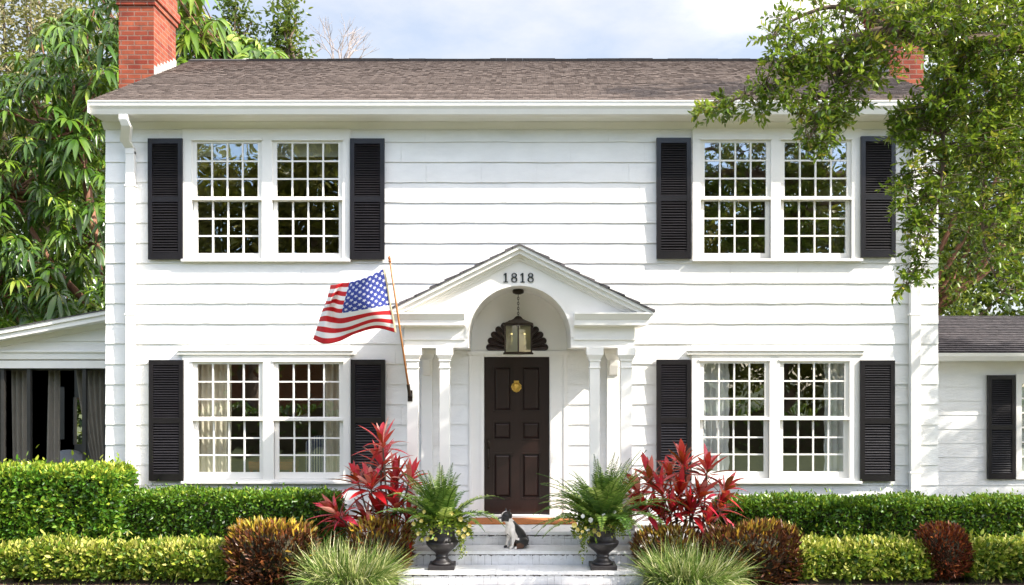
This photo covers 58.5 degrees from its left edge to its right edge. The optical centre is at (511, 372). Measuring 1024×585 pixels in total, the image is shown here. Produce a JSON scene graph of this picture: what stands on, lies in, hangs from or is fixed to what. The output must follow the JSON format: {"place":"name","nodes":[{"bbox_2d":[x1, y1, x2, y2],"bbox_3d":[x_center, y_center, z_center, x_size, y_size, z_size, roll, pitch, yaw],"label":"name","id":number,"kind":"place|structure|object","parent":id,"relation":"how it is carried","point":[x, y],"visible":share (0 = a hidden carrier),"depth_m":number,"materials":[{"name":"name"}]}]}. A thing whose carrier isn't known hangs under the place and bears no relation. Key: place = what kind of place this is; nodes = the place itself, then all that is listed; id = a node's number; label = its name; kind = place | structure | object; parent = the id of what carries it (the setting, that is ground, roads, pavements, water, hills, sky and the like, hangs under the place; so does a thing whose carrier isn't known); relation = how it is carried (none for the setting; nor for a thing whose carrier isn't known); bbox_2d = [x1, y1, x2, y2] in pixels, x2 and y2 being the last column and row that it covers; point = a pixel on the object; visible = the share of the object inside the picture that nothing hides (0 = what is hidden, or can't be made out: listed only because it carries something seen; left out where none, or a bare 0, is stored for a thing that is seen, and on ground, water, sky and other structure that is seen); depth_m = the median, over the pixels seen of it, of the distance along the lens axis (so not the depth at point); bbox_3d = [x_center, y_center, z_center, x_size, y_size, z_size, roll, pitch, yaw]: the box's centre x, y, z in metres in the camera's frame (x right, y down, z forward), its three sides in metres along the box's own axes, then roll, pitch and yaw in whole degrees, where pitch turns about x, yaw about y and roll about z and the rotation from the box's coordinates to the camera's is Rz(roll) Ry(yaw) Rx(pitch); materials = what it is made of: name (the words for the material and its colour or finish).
{"place":"outdoors","nodes":[
{"label":"outdoors","id":0,"kind":"place"},
{"bbox_2d":[60,450,81,463],"bbox_3d":[-7.004,1.690,14.600,1.600,0.960,0.800,0,0,0],"label":"porch sofa","id":1,"kind":"object","parent":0,"point":[67,455],"visible":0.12,"depth_m":14.37,"materials":[{"name":"grey fabric"}]},
{"bbox_2d":[77,410,81,441],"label":"lawn","id":2,"kind":"structure","parent":0,"point":[79,429],"depth_m":40.13,"materials":[{"name":"green plant"}]},
{"bbox_2d":[1,146,105,443],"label":"tree","id":3,"kind":"object","parent":2,"relation":"on","point":[79,424],"depth_m":27.16,"materials":[{"name":"green plant"}]},
{"bbox_2d":[0,0,118,399],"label":"umbrella tree","id":4,"kind":"object","parent":2,"relation":"on","point":[66,130],"visible":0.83,"depth_m":18.34,"materials":[{"name":"green plant"}]},
{"bbox_2d":[0,0,118,312],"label":"tree","id":5,"kind":"object","parent":2,"relation":"on","point":[23,17],"visible":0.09,"depth_m":24.52,"materials":[{"name":"green plant"}]},
{"bbox_2d":[176,0,288,65],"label":"umbrella tree","id":6,"kind":"object","parent":2,"relation":"on","point":[199,35],"visible":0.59,"depth_m":22.01,"materials":[{"name":"green plant"}]},
{"bbox_2d":[212,0,270,44],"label":"tree","id":7,"kind":"object","parent":2,"relation":"on","point":[235,18],"visible":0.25,"depth_m":25.37,"materials":[{"name":"green plant"}]},
{"bbox_2d":[254,0,319,58],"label":"tree","id":8,"kind":"object","parent":2,"relation":"on","point":[287,29],"visible":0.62,"depth_m":25.35,"materials":[{"name":"green plant"}]},
{"bbox_2d":[292,15,376,58],"bbox_3d":[-6.077,-4.525,29.676,3.626,14.189,1.776,0,0,-25],"label":"bare tree","id":9,"kind":"object","parent":2,"relation":"on","point":[350,53],"visible":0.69,"depth_m":29.76,"materials":[{"name":"grey plant"}]},
{"bbox_2d":[3,583,1004,584],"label":"grass","id":10,"kind":"structure","parent":2,"relation":"on","point":[413,584],"depth_m":10.55,"materials":[{"name":"green plant"}]},
{"bbox_2d":[0,0,1023,546],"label":"house","id":11,"kind":"structure","parent":2,"relation":"on","point":[636,236],"depth_m":12.49,"materials":[{"name":"white paint"}]},
{"bbox_2d":[11,370,26,462],"bbox_3d":[-7.299,0.672,13.548,0.209,1.474,0.064,0,0,0],"label":"curtain","id":12,"kind":"object","parent":11,"relation":"hanging from","point":[19,406],"visible":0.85,"depth_m":13.54,"materials":[{"name":"grey fabric"}]},
{"bbox_2d":[47,370,59,463],"bbox_3d":[-6.799,0.672,13.552,0.207,1.474,0.064,0,0,0],"label":"curtain","id":13,"kind":"object","parent":11,"relation":"hanging from","point":[53,435],"visible":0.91,"depth_m":13.55,"materials":[{"name":"grey fabric"}]},
{"bbox_2d":[76,370,103,461],"bbox_3d":[-6.233,0.672,13.552,0.455,1.475,0.064,0,0,0],"label":"curtain","id":14,"kind":"object","parent":11,"relation":"hanging from","point":[96,413],"visible":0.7,"depth_m":13.55,"materials":[{"name":"grey fabric"}]},
{"bbox_2d":[198,364,231,471],"bbox_3d":[-4.170,0.637,12.737,0.523,1.681,0.064,0,0,0],"label":"curtain","id":15,"kind":"object","parent":11,"relation":"hanging from","point":[205,410],"visible":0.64,"depth_m":12.74,"materials":[{"name":"beige fabric"}]},
{"bbox_2d":[197,144,257,156],"bbox_3d":[-3.958,-3.143,12.730,0.997,0.273,0.050,0,0,0],"label":"roller blind","id":16,"kind":"object","parent":11,"relation":"attached to","point":[219,150],"depth_m":12.71,"materials":[{"name":"fabric"}]},
{"bbox_2d":[181,129,350,261],"bbox_3d":[-3.350,-2.417,12.537,2.300,1.806,0.245,0,0,0],"label":"window","id":17,"kind":"structure","parent":11,"relation":"in","point":[267,140],"depth_m":12.45,"materials":[{"name":"white paint"}]},
{"bbox_2d":[177,351,354,483],"bbox_3d":[-3.355,0.603,12.536,2.410,1.806,0.248,0,0,0],"label":"window","id":18,"kind":"structure","parent":11,"relation":"in","point":[268,361],"depth_m":12.45,"materials":[{"name":"white paint"}]},
{"bbox_2d":[249,459,298,471],"bbox_3d":[-3.461,1.621,13.300,0.625,0.698,0.400,0,0,0],"label":"side table","id":19,"kind":"object","parent":11,"relation":"on","point":[286,464],"visible":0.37,"depth_m":13.10,"materials":[{"name":"orange wood"}]},
{"bbox_2d":[277,144,337,156],"bbox_3d":[-2.839,-3.143,12.730,0.997,0.273,0.050,0,0,0],"label":"roller blind","id":20,"kind":"object","parent":11,"relation":"attached to","point":[300,150],"depth_m":12.71,"materials":[{"name":"fabric"}]},
{"bbox_2d":[305,435,323,471],"bbox_3d":[-2.830,1.445,13.675,0.460,1.050,0.550,0,0,0],"label":"armchair","id":21,"kind":"object","parent":11,"relation":"on","point":[317,462],"visible":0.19,"depth_m":13.40,"materials":[{"name":"blue fabric"}]},
{"bbox_2d":[325,364,339,471],"bbox_3d":[-2.469,0.637,12.737,0.258,1.681,0.064,0,0,0],"label":"curtain","id":22,"kind":"object","parent":11,"relation":"hanging from","point":[332,427],"visible":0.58,"depth_m":12.73,"materials":[{"name":"beige fabric"}]},
{"bbox_2d":[388,256,412,400],"bbox_3d":[-1.359,-0.517,11.202,0.075,1.750,0.727,0,0,13],"label":"flagpole","id":23,"kind":"object","parent":11,"relation":"attached to","point":[410,394],"visible":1,"depth_m":11.20,"materials":[{"name":"brown wood"}]},
{"bbox_2d":[313,268,395,343],"bbox_3d":[-1.966,-0.802,11.087,1.054,0.890,0.408,0,0,7],"label":"flag","id":24,"kind":"object","parent":23,"relation":"attached to","point":[354,307],"visible":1,"depth_m":11.05,"materials":[{"name":"fabric"}]},
{"bbox_2d":[484,357,548,513],"bbox_3d":[0.065,0.858,12.517,0.886,2.153,0.116,0,0,0],"label":"door","id":25,"kind":"structure","parent":11,"relation":"in","point":[516,389],"depth_m":12.53,"materials":[{"name":"brown paint"}]},
{"bbox_2d":[503,289,532,354],"bbox_3d":[0.082,-0.675,12.000,0.395,0.860,0.456,0,0,0],"label":"hanging lantern","id":26,"kind":"object","parent":11,"relation":"hanging from","point":[518,321],"visible":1,"depth_m":11.90,"materials":[{"name":"brown metal"}]},
{"bbox_2d":[703,363,729,470],"bbox_3d":[2.806,0.637,12.733,0.441,1.681,0.063,0,0,0],"label":"curtain","id":27,"kind":"object","parent":11,"relation":"hanging from","point":[710,391],"visible":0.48,"depth_m":12.72,"materials":[{"name":"white fabric"}]},
{"bbox_2d":[686,351,864,483],"bbox_3d":[3.590,0.603,12.536,2.420,1.806,0.248,0,0,0],"label":"window","id":28,"kind":"structure","parent":11,"relation":"in","point":[773,361],"depth_m":12.45,"materials":[{"name":"white paint"}]},
{"bbox_2d":[691,128,862,261],"bbox_3d":[3.610,-2.424,12.537,2.320,1.811,0.245,0,0,0],"label":"window","id":29,"kind":"structure","parent":11,"relation":"in","point":[775,139],"depth_m":12.46,"materials":[{"name":"white paint"}]},
{"bbox_2d":[823,363,843,470],"bbox_3d":[4.513,0.637,12.733,0.370,1.681,0.064,0,0,0],"label":"curtain","id":30,"kind":"object","parent":11,"relation":"hanging from","point":[836,409],"visible":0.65,"depth_m":12.72,"materials":[{"name":"white fabric"}]},
{"bbox_2d":[835,14,1023,315],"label":"tree","id":31,"kind":"object","parent":2,"relation":"on","point":[995,288],"visible":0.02,"depth_m":24.99,"materials":[{"name":"green plant"}]},
{"bbox_2d":[924,54,1023,315],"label":"tree","id":32,"kind":"object","parent":2,"relation":"on","point":[951,292],"visible":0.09,"depth_m":21.54,"materials":[{"name":"green plant"}]},
{"bbox_2d":[0,566,1023,584],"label":"mulch bed","id":33,"kind":"object","parent":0,"point":[26,581],"depth_m":10.73,"materials":[{"name":"brown soil"}]},
{"bbox_2d":[0,537,30,583],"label":"hedge","id":34,"kind":"object","parent":33,"relation":"on","point":[9,553],"visible":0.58,"depth_m":10.70,"materials":[{"name":"green plant"}]},
{"bbox_2d":[13,524,125,583],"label":"hedge","id":35,"kind":"object","parent":33,"relation":"on","point":[51,558],"visible":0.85,"depth_m":10.66,"materials":[{"name":"green plant"}]},
{"bbox_2d":[0,447,139,542],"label":"hedge","id":36,"kind":"object","parent":33,"relation":"on","point":[77,497],"visible":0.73,"depth_m":11.26,"materials":[{"name":"green plant"}]},
{"bbox_2d":[112,531,245,583],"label":"hedge","id":37,"kind":"object","parent":33,"relation":"on","point":[186,559],"visible":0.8,"depth_m":10.64,"materials":[{"name":"green plant"}]},
{"bbox_2d":[118,479,348,565],"bbox_3d":[-3.593,1.922,11.848,2.959,1.096,0.765,0,0,0],"label":"hedge","id":38,"kind":"object","parent":33,"relation":"on","point":[191,511],"visible":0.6,"depth_m":11.60,"materials":[{"name":"green plant"}]},
{"bbox_2d":[218,515,322,584],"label":"croton","id":39,"kind":"object","parent":33,"relation":"on","point":[261,550],"visible":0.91,"depth_m":10.50,"materials":[{"name":"brown plant"}]},
{"bbox_2d":[281,528,422,584],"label":"ornamental grass","id":40,"kind":"object","parent":33,"relation":"on","point":[335,568],"depth_m":10.33,"materials":[{"name":"plant"}]},
{"bbox_2d":[304,419,427,561],"bbox_3d":[-1.722,1.505,11.184,1.572,1.952,1.045,0,0,0],"label":"cordyline","id":41,"kind":"object","parent":33,"relation":"on","point":[380,500],"visible":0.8,"depth_m":11.14,"materials":[{"name":"red plant"}]},
{"bbox_2d":[342,511,416,575],"bbox_3d":[-1.578,2.118,10.941,0.953,0.889,0.731,0,0,0],"label":"croton","id":42,"kind":"object","parent":33,"relation":"on","point":[386,536],"visible":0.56,"depth_m":10.80,"materials":[{"name":"brown plant"}]},
{"bbox_2d":[397,518,644,584],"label":"front steps","id":43,"kind":"structure","parent":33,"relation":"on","point":[551,557],"depth_m":11.02,"materials":[{"name":"white paint"}]},
{"bbox_2d":[426,523,457,569],"bbox_3d":[-0.827,2.035,10.820,0.380,0.540,0.380,0,0,0],"label":"garden urn","id":44,"kind":"object","parent":43,"relation":"on","point":[443,546],"visible":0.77,"depth_m":10.69,"materials":[{"name":"metal"}]},
{"bbox_2d":[375,462,505,531],"bbox_3d":[-0.866,1.481,10.854,1.584,0.870,1.537,0,0,0],"label":"fern","id":45,"kind":"object","parent":44,"relation":"in","point":[440,496],"visible":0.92,"depth_m":10.64,"materials":[{"name":"green plant"}]},
{"bbox_2d":[410,501,473,558],"bbox_3d":[-0.826,1.861,10.820,0.788,0.724,0.690,0,0,0],"label":"flowering plant","id":46,"kind":"object","parent":44,"relation":"in","point":[460,524],"visible":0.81,"depth_m":10.63,"materials":[{"name":"green plant"}]},
{"bbox_2d":[497,508,528,548],"bbox_3d":[0.017,1.899,11.218,0.387,0.489,0.259,0,0,0],"label":"dog","id":47,"kind":"object","parent":43,"relation":"on","point":[516,534],"visible":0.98,"depth_m":11.12},
{"bbox_2d":[468,518,576,523],"bbox_3d":[0.137,1.969,12.160,1.425,0.018,0.460,0,0,0],"label":"doormat","id":48,"kind":"object","parent":43,"relation":"on","point":[516,520],"visible":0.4,"depth_m":12.06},
{"bbox_2d":[587,523,618,569],"bbox_3d":[1.073,2.035,10.820,0.380,0.540,0.380,0,0,0],"label":"garden urn","id":49,"kind":"object","parent":43,"relation":"on","point":[605,545],"visible":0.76,"depth_m":10.70,"materials":[{"name":"metal"}]},
{"bbox_2d":[570,508,634,563],"bbox_3d":[1.074,1.905,10.817,0.777,0.714,0.697,0,0,0],"label":"flowering plant","id":50,"kind":"object","parent":49,"relation":"in","point":[581,528],"visible":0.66,"depth_m":10.62,"materials":[{"name":"green plant"}]},
{"bbox_2d":[532,450,685,538],"bbox_3d":[1.155,1.406,10.723,1.845,1.029,1.787,0,0,0],"label":"fern","id":51,"kind":"object","parent":49,"relation":"in","point":[605,495],"visible":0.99,"depth_m":10.60,"materials":[{"name":"green plant"}]},
{"bbox_2d":[627,521,703,580],"bbox_3d":[1.875,2.164,11.002,0.996,0.777,0.677,0,0,0],"label":"croton","id":52,"kind":"object","parent":33,"relation":"on","point":[639,537],"visible":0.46,"depth_m":10.86,"materials":[{"name":"brown plant"}]},
{"bbox_2d":[621,438,747,545],"bbox_3d":[2.082,1.643,11.227,1.658,1.674,0.922,0,0,11],"label":"cordyline","id":53,"kind":"object","parent":33,"relation":"on","point":[691,502],"visible":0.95,"depth_m":11.16,"materials":[{"name":"red plant"}]},
{"bbox_2d":[617,531,776,584],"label":"ornamental grass","id":54,"kind":"object","parent":33,"relation":"on","point":[675,568],"depth_m":10.33,"materials":[{"name":"plant"}]},
{"bbox_2d":[696,516,805,584],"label":"croton","id":55,"kind":"object","parent":33,"relation":"on","point":[770,550],"visible":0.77,"depth_m":10.57,"materials":[{"name":"brown plant"}]},
{"bbox_2d":[780,521,938,583],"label":"hedge","id":56,"kind":"object","parent":33,"relation":"on","point":[870,559],"visible":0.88,"depth_m":10.66,"materials":[{"name":"green plant"}]},
{"bbox_2d":[711,479,1023,543],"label":"hedge","id":57,"kind":"object","parent":33,"relation":"on","point":[902,514],"visible":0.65,"depth_m":11.60,"materials":[{"name":"green plant"}]},
{"bbox_2d":[913,519,976,582],"bbox_3d":[5.103,2.104,10.772,0.750,0.759,0.642,0,0,0],"label":"croton","id":58,"kind":"object","parent":33,"relation":"on","point":[945,541],"visible":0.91,"depth_m":10.62,"materials":[{"name":"red plant"}]},
{"bbox_2d":[954,523,1023,583],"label":"hedge","id":59,"kind":"object","parent":33,"relation":"on","point":[998,559],"visible":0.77,"depth_m":10.66,"materials":[{"name":"green plant"}]},
{"bbox_2d":[0,0,1023,317],"label":"sky","id":60,"kind":"structure","parent":0,"point":[399,29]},
{"bbox_2d":[687,0,1023,305],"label":"oak tree","id":61,"kind":"object","parent":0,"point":[969,39],"visible":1,"depth_m":9.01,"materials":[{"name":"green plant"}]}
]}

